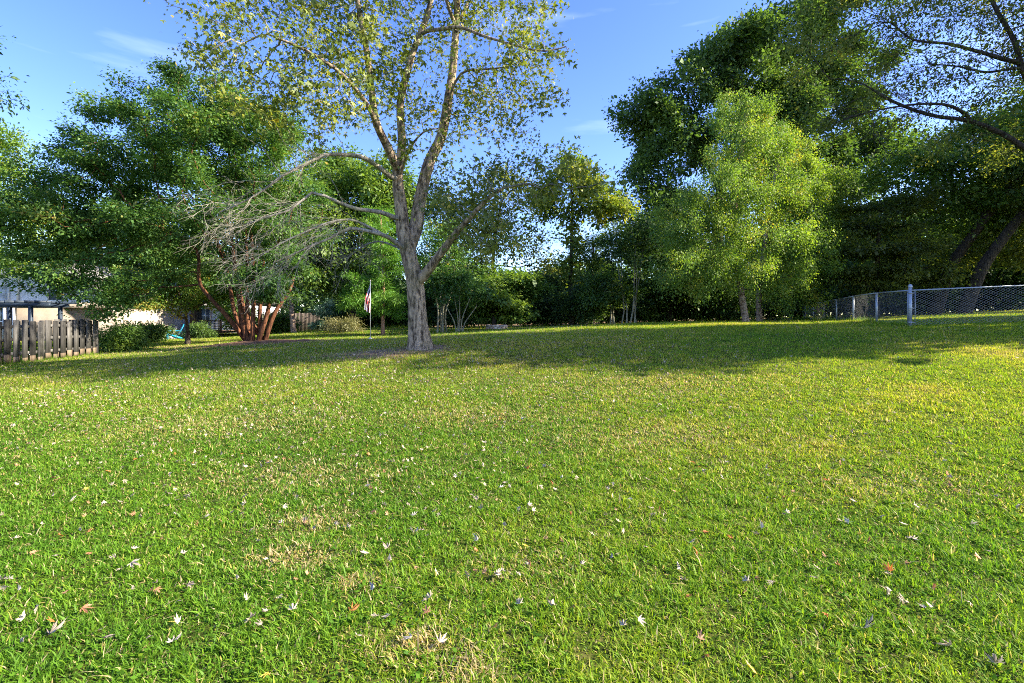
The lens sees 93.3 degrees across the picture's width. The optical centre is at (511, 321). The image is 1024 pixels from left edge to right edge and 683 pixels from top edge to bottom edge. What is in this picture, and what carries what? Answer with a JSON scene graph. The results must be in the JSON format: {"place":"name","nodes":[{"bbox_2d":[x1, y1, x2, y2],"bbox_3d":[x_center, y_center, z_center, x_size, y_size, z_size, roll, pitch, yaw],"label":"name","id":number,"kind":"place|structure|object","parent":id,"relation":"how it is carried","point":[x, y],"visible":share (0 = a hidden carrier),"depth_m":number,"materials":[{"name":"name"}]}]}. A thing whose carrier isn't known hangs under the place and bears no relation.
{"place":"outdoors","nodes":[
{"label":"outdoors","id":0,"kind":"place"},
{"bbox_2d":[0,308,1023,682],"bbox_3d":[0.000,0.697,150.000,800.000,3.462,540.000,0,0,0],"label":"ground","id":1,"kind":"structure","parent":0,"point":[580,651],"depth_m":3.87,"materials":[{"name":"green plant"}]},
{"bbox_2d":[16,609,25,621],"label":"fallen leaf","id":2,"kind":"object","parent":1,"relation":"on","point":[22,616],"visible":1,"depth_m":2.40,"materials":[{"name":"white plant"}]},
{"bbox_2d":[0,26,42,165],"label":"slender tree","id":3,"kind":"object","parent":1,"relation":"on","point":[16,96],"visible":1,"depth_m":13.61,"materials":[{"name":"green plant"}]},
{"bbox_2d":[0,122,67,284],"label":"yellowing tree","id":4,"kind":"object","parent":1,"relation":"on","point":[13,142],"visible":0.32,"depth_m":23.00,"materials":[{"name":"green plant"}]},
{"bbox_2d":[0,300,76,346],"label":"pergola","id":5,"kind":"object","parent":1,"relation":"on","point":[10,304],"visible":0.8,"depth_m":23.01,"materials":[{"name":"blue wood"}]},
{"bbox_2d":[0,319,97,363],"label":"wood fence","id":6,"kind":"object","parent":1,"relation":"on","point":[73,337],"visible":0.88,"depth_m":14.85,"materials":[{"name":"grey wood"}]},
{"bbox_2d":[76,603,94,612],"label":"fallen leaf","id":7,"kind":"object","parent":1,"relation":"on","point":[84,607],"visible":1,"depth_m":2.47,"materials":[{"name":"plant"}]},
{"bbox_2d":[0,262,190,340],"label":"white house","id":8,"kind":"structure","parent":1,"relation":"on","point":[20,314],"depth_m":27.20,"materials":[{"name":"plastic"}]},
{"bbox_2d":[0,308,2,321],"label":"window","id":9,"kind":"structure","parent":8,"relation":"in","point":[1,309],"depth_m":27.17,"materials":[{"name":"white glass"}]},
{"bbox_2d":[0,284,9,300],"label":"window","id":10,"kind":"structure","parent":8,"relation":"in","point":[5,290],"depth_m":26.96,"materials":[{"name":"glass"}]},
{"bbox_2d":[47,284,64,300],"bbox_3d":[-25.412,-1.684,26.950,0.940,1.140,0.060,0,0,0],"label":"window","id":11,"kind":"structure","parent":8,"relation":"in","point":[50,298],"depth_m":26.96,"materials":[{"name":"white glass"}]},
{"bbox_2d":[25,205,175,271],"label":"shade tree","id":12,"kind":"object","parent":1,"relation":"on","point":[138,264],"visible":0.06,"depth_m":34.54,"materials":[{"name":"green plant"}]},
{"bbox_2d":[92,316,161,352],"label":"leafy shrub","id":13,"kind":"object","parent":1,"relation":"on","point":[127,337],"visible":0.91,"depth_m":19.10,"materials":[{"name":"green plant"}]},
{"bbox_2d":[127,559,139,568],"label":"fallen leaf","id":14,"kind":"object","parent":1,"relation":"on","point":[133,562],"visible":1,"depth_m":2.92,"materials":[{"name":"white plant"}]},
{"bbox_2d":[131,318,184,342],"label":"dark shrub","id":15,"kind":"object","parent":1,"relation":"on","point":[159,331],"visible":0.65,"depth_m":25.88,"materials":[{"name":"green plant"}]},
{"bbox_2d":[165,632,181,642],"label":"fallen leaf","id":16,"kind":"object","parent":1,"relation":"on","point":[177,637],"visible":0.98,"depth_m":2.25,"materials":[{"name":"white plant"}]},
{"bbox_2d":[166,324,183,338],"bbox_3d":[-20.614,0.646,29.588,0.914,0.929,0.740,0,0,-40],"label":"garden chair","id":17,"kind":"object","parent":1,"relation":"on","point":[178,333],"visible":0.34,"depth_m":29.52,"materials":[{"name":"teal paint"}]},
{"bbox_2d":[174,613,182,623],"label":"fallen leaf","id":18,"kind":"object","parent":1,"relation":"on","point":[177,620],"visible":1,"depth_m":2.37,"materials":[{"name":"white plant"}]},
{"bbox_2d":[85,239,279,344],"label":"crape myrtle tree","id":19,"kind":"object","parent":1,"relation":"on","point":[185,304],"visible":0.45,"depth_m":23.32,"materials":[{"name":"green plant"}]},
{"bbox_2d":[83,128,290,337],"bbox_3d":[-21.267,-6.109,33.406,14.845,14.840,10.366,0,0,0],"label":"shade tree","id":20,"kind":"object","parent":1,"relation":"on","point":[196,314],"visible":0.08,"depth_m":32.58,"materials":[{"name":"green plant"}]},
{"bbox_2d":[176,321,218,338],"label":"dark shrub","id":21,"kind":"object","parent":1,"relation":"on","point":[198,330],"visible":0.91,"depth_m":30.17,"materials":[{"name":"green plant"}]},
{"bbox_2d":[201,319,235,335],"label":"wooden deck","id":22,"kind":"structure","parent":1,"relation":"on","point":[220,330],"depth_m":38.03,"materials":[{"name":"grey wood"}]},
{"bbox_2d":[158,292,285,333],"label":"ranch house","id":23,"kind":"structure","parent":1,"relation":"on","point":[207,314],"depth_m":43.99,"materials":[{"name":"white plastic"}]},
{"bbox_2d":[201,308,210,323],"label":"window","id":24,"kind":"structure","parent":23,"relation":"in","point":[206,313],"depth_m":43.97,"materials":[{"name":"grey glass"}]},
{"bbox_2d":[211,308,263,334],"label":"leafy shrub","id":25,"kind":"object","parent":1,"relation":"on","point":[223,318],"visible":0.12,"depth_m":39.09,"materials":[{"name":"green plant"}]},
{"bbox_2d":[243,612,255,621],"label":"fallen leaf","id":26,"kind":"object","parent":1,"relation":"on","point":[251,615],"visible":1,"depth_m":2.36,"materials":[{"name":"beige plant"}]},
{"bbox_2d":[202,339,316,346],"bbox_3d":[-9.758,0.853,18.967,5.165,0.316,2.254,0,0,0],"label":"mulch bed","id":27,"kind":"object","parent":1,"relation":"on","point":[261,341],"visible":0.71,"depth_m":18.42,"materials":[{"name":"brown wood"}]},
{"bbox_2d":[0,54,347,340],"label":"crape myrtle tree","id":28,"kind":"object","parent":27,"relation":"on","point":[197,127],"visible":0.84,"depth_m":17.25,"materials":[{"name":"green plant"}]},
{"bbox_2d":[262,309,303,333],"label":"leafy shrub","id":29,"kind":"object","parent":1,"relation":"on","point":[281,323],"visible":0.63,"depth_m":36.41,"materials":[{"name":"green plant"}]},
{"bbox_2d":[262,312,319,330],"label":"board fence","id":30,"kind":"object","parent":1,"relation":"on","point":[307,319],"visible":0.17,"depth_m":44.77,"materials":[{"name":"brown wood"}]},
{"bbox_2d":[221,170,363,331],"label":"shade tree","id":31,"kind":"object","parent":1,"relation":"on","point":[310,280],"visible":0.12,"depth_m":32.75,"materials":[{"name":"green plant"}]},
{"bbox_2d":[287,602,297,609],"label":"fallen leaf","id":32,"kind":"object","parent":1,"relation":"on","point":[290,607],"visible":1,"depth_m":2.45,"materials":[{"name":"white plant"}]},
{"bbox_2d":[305,298,338,330],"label":"spruce sapling","id":33,"kind":"object","parent":1,"relation":"on","point":[322,311],"visible":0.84,"depth_m":30.77,"materials":[{"name":"green plant"}]},
{"bbox_2d":[317,314,366,332],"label":"twiggy bush","id":34,"kind":"object","parent":1,"relation":"on","point":[345,325],"visible":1,"depth_m":28.62,"materials":[{"name":"beige plant"}]},
{"bbox_2d":[319,291,369,328],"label":"thicket shrub","id":35,"kind":"object","parent":1,"relation":"on","point":[335,311],"visible":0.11,"depth_m":40.39,"materials":[{"name":"green plant"}]},
{"bbox_2d":[348,604,358,611],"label":"fallen leaf","id":36,"kind":"object","parent":1,"relation":"on","point":[354,608],"visible":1,"depth_m":2.46,"materials":[{"name":"plant"}]},
{"bbox_2d":[286,142,434,328],"bbox_3d":[-11.082,-6.128,35.570,11.146,13.668,9.994,0,0,0],"label":"shade tree","id":37,"kind":"object","parent":1,"relation":"on","point":[367,185],"visible":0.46,"depth_m":33.70,"materials":[{"name":"green plant"}]},
{"bbox_2d":[331,289,407,328],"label":"thicket shrub","id":38,"kind":"object","parent":1,"relation":"on","point":[362,318],"visible":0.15,"depth_m":39.02,"materials":[{"name":"green plant"}]},
{"bbox_2d":[369,280,371,338],"bbox_3d":[-5.859,-0.478,20.000,0.220,2.464,0.220,0,0,0],"label":"flagpole","id":39,"kind":"object","parent":1,"relation":"on","point":[370,310],"visible":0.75,"depth_m":19.99,"materials":[{"name":"grey metal"}]},
{"bbox_2d":[364,284,369,311],"bbox_3d":[-5.985,-0.958,19.958,0.251,1.224,0.166,0,0,0],"label":"flag","id":40,"kind":"object","parent":39,"relation":"hanging from","point":[367,304],"visible":1,"depth_m":19.94,"materials":[{"name":"multicoloured fabric"}]},
{"bbox_2d":[333,204,430,334],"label":"cedar tree","id":41,"kind":"object","parent":1,"relation":"on","point":[358,296],"visible":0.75,"depth_m":24.50,"materials":[{"name":"green plant"}]},
{"bbox_2d":[141,0,627,350],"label":"maple tree","id":42,"kind":"object","parent":1,"relation":"on","point":[406,244],"visible":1,"depth_m":11.42,"materials":[{"name":"green plant"}]},
{"bbox_2d":[371,285,431,327],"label":"thicket shrub","id":43,"kind":"object","parent":1,"relation":"on","point":[405,323],"visible":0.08,"depth_m":37.63,"materials":[{"name":"green plant"}]},
{"bbox_2d":[422,604,430,614],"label":"fallen leaf","id":44,"kind":"object","parent":1,"relation":"on","point":[425,611],"visible":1,"depth_m":2.42,"materials":[{"name":"orange plant"}]},
{"bbox_2d":[435,633,448,647],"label":"fallen leaf","id":45,"kind":"object","parent":1,"relation":"on","point":[442,639],"visible":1,"depth_m":2.18,"materials":[{"name":"white plant"}]},
{"bbox_2d":[416,218,480,332],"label":"crape myrtle tree","id":46,"kind":"object","parent":1,"relation":"on","point":[440,265],"visible":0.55,"depth_m":25.80,"materials":[{"name":"green plant"}]},
{"bbox_2d":[424,282,472,327],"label":"thicket shrub","id":47,"kind":"object","parent":1,"relation":"on","point":[431,318],"visible":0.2,"depth_m":36.11,"materials":[{"name":"green plant"}]},
{"bbox_2d":[391,177,521,314],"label":"thin tree","id":48,"kind":"object","parent":1,"relation":"on","point":[430,210],"visible":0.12,"depth_m":36.46,"materials":[{"name":"green plant"}]},
{"bbox_2d":[425,263,498,331],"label":"crape myrtle tree","id":49,"kind":"object","parent":1,"relation":"on","point":[461,278],"visible":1,"depth_m":24.66,"materials":[{"name":"green plant"}]},
{"bbox_2d":[436,283,502,327],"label":"thicket shrub","id":50,"kind":"object","parent":1,"relation":"on","point":[451,309],"visible":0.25,"depth_m":34.89,"materials":[{"name":"green plant"}]},
{"bbox_2d":[486,324,507,329],"bbox_3d":[-0.827,0.314,26.001,1.181,0.293,1.179,0,0,0],"label":"fire ring","id":51,"kind":"object","parent":1,"relation":"on","point":[490,327],"visible":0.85,"depth_m":25.50,"materials":[{"name":"beige stone"}]},
{"bbox_2d":[445,262,560,326],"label":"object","id":52,"kind":"object","parent":1,"relation":"on","point":[523,287],"visible":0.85,"depth_m":27.38,"materials":[{"name":"green plant"}]},
{"bbox_2d":[432,162,579,324],"bbox_3d":[-0.676,-5.287,34.110,11.390,11.580,7.518,0,0,0],"label":"thin tree","id":53,"kind":"object","parent":1,"relation":"on","point":[538,237],"visible":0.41,"depth_m":33.44,"materials":[{"name":"green plant"}]},
{"bbox_2d":[0,190,1016,327],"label":"distant woods","id":54,"kind":"object","parent":1,"relation":"on","point":[306,307],"visible":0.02,"depth_m":61.03,"materials":[{"name":"green plant"}]},
{"bbox_2d":[0,315,1020,635],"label":"fallen leaves","id":55,"kind":"object","parent":1,"relation":"on","point":[356,454],"depth_m":7.90,"materials":[{"name":"beige plant"}]},
{"bbox_2d":[0,312,1022,365],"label":"tall grass","id":56,"kind":"structure","parent":1,"relation":"on","point":[792,318],"depth_m":33.02,"materials":[{"name":"green plant"}]},
{"bbox_2d":[0,359,1023,682],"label":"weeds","id":57,"kind":"object","parent":1,"relation":"on","point":[536,637],"visible":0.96,"depth_m":2.55,"materials":[{"name":"green plant"}]},
{"bbox_2d":[883,563,893,574],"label":"fallen leaf","id":58,"kind":"object","parent":57,"relation":"on","point":[888,568],"visible":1,"depth_m":2.72,"materials":[{"name":"orange plant"}]},
{"bbox_2d":[496,271,558,326],"bbox_3d":[1.038,-1.709,36.125,5.866,4.625,6.375,0,0,-26],"label":"thicket shrub","id":59,"kind":"object","parent":1,"relation":"on","point":[535,307],"visible":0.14,"depth_m":35.07,"materials":[{"name":"green plant"}]},
{"bbox_2d":[548,599,555,605],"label":"fallen leaf","id":60,"kind":"object","parent":1,"relation":"on","point":[551,602],"visible":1,"depth_m":2.45,"materials":[{"name":"white plant"}]},
{"bbox_2d":[528,269,597,325],"bbox_3d":[3.378,-1.777,35.954,6.375,4.625,5.866,0,0,6],"label":"thicket shrub","id":61,"kind":"object","parent":1,"relation":"on","point":[562,320],"visible":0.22,"depth_m":34.59,"materials":[{"name":"green plant"}]},
{"bbox_2d":[543,226,620,324],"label":"evergreen tree","id":62,"kind":"object","parent":1,"relation":"on","point":[564,301],"visible":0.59,"depth_m":29.95,"materials":[{"name":"green plant"}]},
{"bbox_2d":[523,146,646,325],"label":"tree","id":63,"kind":"object","parent":1,"relation":"on","point":[614,205],"visible":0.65,"depth_m":30.62,"materials":[{"name":"green plant"}]},
{"bbox_2d":[557,252,635,324],"bbox_3d":[6.772,-2.308,36.447,6.308,5.726,7.003,0,0,29],"label":"thicket shrub","id":64,"kind":"object","parent":1,"relation":"on","point":[614,271],"visible":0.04,"depth_m":35.81,"materials":[{"name":"green plant"}]},
{"bbox_2d":[575,266,652,323],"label":"crape myrtle tree","id":65,"kind":"object","parent":1,"relation":"on","point":[589,296],"visible":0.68,"depth_m":28.59,"materials":[{"name":"green plant"}]},
{"bbox_2d":[619,619,626,625],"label":"fallen leaf","id":66,"kind":"object","parent":1,"relation":"on","point":[623,622],"visible":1,"depth_m":2.30,"materials":[{"name":"grey plant"}]},
{"bbox_2d":[590,206,678,322],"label":"crape myrtle tree","id":67,"kind":"object","parent":1,"relation":"on","point":[625,236],"visible":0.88,"depth_m":28.28,"materials":[{"name":"green plant"}]},
{"bbox_2d":[603,280,667,322],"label":"thicket shrub","id":68,"kind":"object","parent":1,"relation":"on","point":[643,315],"visible":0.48,"depth_m":33.27,"materials":[{"name":"green plant"}]},
{"bbox_2d":[638,615,646,626],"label":"fallen leaf","id":69,"kind":"object","parent":1,"relation":"on","point":[640,619],"visible":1,"depth_m":2.31,"materials":[{"name":"white plant"}]},
{"bbox_2d":[630,273,700,321],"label":"thicket shrub","id":70,"kind":"object","parent":1,"relation":"on","point":[676,308],"visible":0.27,"depth_m":34.57,"materials":[{"name":"green plant"}]},
{"bbox_2d":[587,165,749,321],"bbox_3d":[10.755,-5.606,35.156,11.278,11.552,9.504,0,0,0],"label":"evergreen tree","id":71,"kind":"object","parent":1,"relation":"on","point":[655,192],"visible":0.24,"depth_m":33.59,"materials":[{"name":"green plant"}]},
{"bbox_2d":[659,294,721,321],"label":"thicket shrub","id":72,"kind":"object","parent":1,"relation":"on","point":[695,312],"visible":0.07,"depth_m":34.48,"materials":[{"name":"green plant"}]},
{"bbox_2d":[697,629,703,641],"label":"fallen leaf","id":73,"kind":"object","parent":1,"relation":"on","point":[700,637],"visible":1,"depth_m":2.20,"materials":[{"name":"beige plant"}]},
{"bbox_2d":[685,269,768,320],"bbox_3d":[15.480,-1.836,34.462,6.366,4.165,5.735,0,0,14],"label":"thicket shrub","id":74,"kind":"object","parent":1,"relation":"on","point":[731,312],"visible":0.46,"depth_m":33.18,"materials":[{"name":"green plant"}]},
{"bbox_2d":[641,77,847,321],"bbox_3d":[11.415,-5.869,23.373,10.316,11.977,6.913,0,0,0],"label":"birch tree","id":75,"kind":"object","parent":1,"relation":"on","point":[744,193],"visible":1,"depth_m":23.02,"materials":[{"name":"green plant"}]},
{"bbox_2d":[601,0,916,320],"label":"oak tree","id":76,"kind":"object","parent":1,"relation":"on","point":[726,54],"visible":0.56,"depth_m":34.69,"materials":[{"name":"green plant"}]},
{"bbox_2d":[747,269,814,319],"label":"thicket shrub","id":77,"kind":"object","parent":1,"relation":"on","point":[772,315],"visible":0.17,"depth_m":36.03,"materials":[{"name":"green plant"}]},
{"bbox_2d":[746,116,864,320],"bbox_3d":[16.169,-5.627,27.016,5.736,11.473,5.662,0,0,-41],"label":"birch tree","id":78,"kind":"object","parent":1,"relation":"on","point":[813,166],"visible":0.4,"depth_m":26.39,"materials":[{"name":"green plant"}]},
{"bbox_2d":[792,248,872,317],"bbox_3d":[24.785,-3.098,37.778,7.040,6.105,7.650,0,0,-38],"label":"thicket shrub","id":79,"kind":"object","parent":1,"relation":"on","point":[849,262],"visible":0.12,"depth_m":36.35,"materials":[{"name":"green plant"}]},
{"bbox_2d":[799,290,907,322],"bbox_3d":[17.382,-0.531,26.484,0.088,1.560,25.649,0,0,24],"label":"chain link fence","id":80,"kind":"object","parent":1,"relation":"on","point":[875,306],"visible":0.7,"depth_m":19.22,"materials":[{"name":"metal"}]},
{"bbox_2d":[773,103,950,316],"bbox_3d":[29.206,-9.024,40.579,15.447,17.433,11.208,0,0,-30],"label":"wood edge tree","id":81,"kind":"object","parent":1,"relation":"on","point":[848,159],"visible":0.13,"depth_m":38.53,"materials":[{"name":"green plant"}]},
{"bbox_2d":[864,614,873,628],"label":"fallen leaf","id":82,"kind":"object","parent":1,"relation":"on","point":[868,623],"visible":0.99,"depth_m":2.22,"materials":[{"name":"grey plant"}]},
{"bbox_2d":[814,259,933,317],"bbox_3d":[24.455,-2.130,32.280,7.003,4.123,6.308,0,0,-21],"label":"thicket shrub","id":83,"kind":"object","parent":1,"relation":"on","point":[842,295],"visible":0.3,"depth_m":31.60,"materials":[{"name":"green plant"}]},
{"bbox_2d":[784,179,992,317],"bbox_3d":[19.187,-3.479,24.975,8.311,6.763,6.653,0,0,-21],"label":"layered tree","id":84,"kind":"object","parent":1,"relation":"on","point":[897,250],"visible":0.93,"depth_m":24.14,"materials":[{"name":"green plant"}]},
{"bbox_2d":[754,0,1023,182],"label":"spreading tree","id":85,"kind":"object","parent":1,"relation":"on","point":[1016,51],"visible":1,"depth_m":15.83,"materials":[{"name":"green plant"}]},
{"bbox_2d":[861,252,969,315],"bbox_3d":[26.624,-2.477,32.177,6.453,4.579,7.012,0,0,-35],"label":"thicket shrub","id":86,"kind":"object","parent":1,"relation":"on","point":[950,298],"visible":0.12,"depth_m":30.43,"materials":[{"name":"green plant"}]},
{"bbox_2d":[838,78,1023,315],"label":"leaning tree","id":87,"kind":"object","parent":1,"relation":"on","point":[970,231],"visible":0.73,"depth_m":25.15,"materials":[{"name":"green plant"}]},
{"bbox_2d":[937,638,951,645],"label":"fallen leaf","id":88,"kind":"object","parent":1,"relation":"on","point":[947,644],"visible":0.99,"depth_m":2.12,"materials":[{"name":"beige plant"}]},
{"bbox_2d":[914,253,991,312],"bbox_3d":[28.175,-2.442,32.572,6.308,4.352,7.003,0,0,32],"label":"thicket shrub","id":89,"kind":"object","parent":1,"relation":"on","point":[963,284],"visible":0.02,"depth_m":30.54,"materials":[{"name":"green plant"}]},
{"bbox_2d":[893,136,1022,307],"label":"wood edge tree","id":90,"kind":"object","parent":1,"relation":"on","point":[930,218],"visible":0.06,"depth_m":33.56,"materials":[{"name":"green plant"}]},
{"bbox_2d":[908,284,1023,325],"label":"chain link fence","id":91,"kind":"object","parent":1,"relation":"on","point":[910,302],"visible":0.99,"depth_m":14.47,"materials":[{"name":"metal"}]},
{"bbox_2d":[916,94,1023,313],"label":"leaning tree","id":92,"kind":"object","parent":1,"relation":"on","point":[995,249],"visible":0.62,"depth_m":24.33,"materials":[{"name":"green plant"}]},
{"bbox_2d":[938,240,1023,311],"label":"thicket shrub","id":93,"kind":"object","parent":1,"relation":"on","point":[991,279],"visible":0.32,"depth_m":29.06,"materials":[{"name":"green plant"}]},
{"bbox_2d":[985,652,1004,663],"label":"fallen leaf","id":94,"kind":"object","parent":1,"relation":"on","point":[999,660],"visible":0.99,"depth_m":2.02,"materials":[{"name":"grey plant"}]},
{"bbox_2d":[977,251,1023,310],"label":"thicket shrub","id":95,"kind":"object","parent":1,"relation":"on","point":[1020,281],"visible":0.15,"depth_m":29.04,"materials":[{"name":"green plant"}]},
{"bbox_2d":[0,0,1023,318],"label":"sky","id":96,"kind":"structure","parent":0,"point":[57,43],"materials":[{"name":"blue"}]}
]}

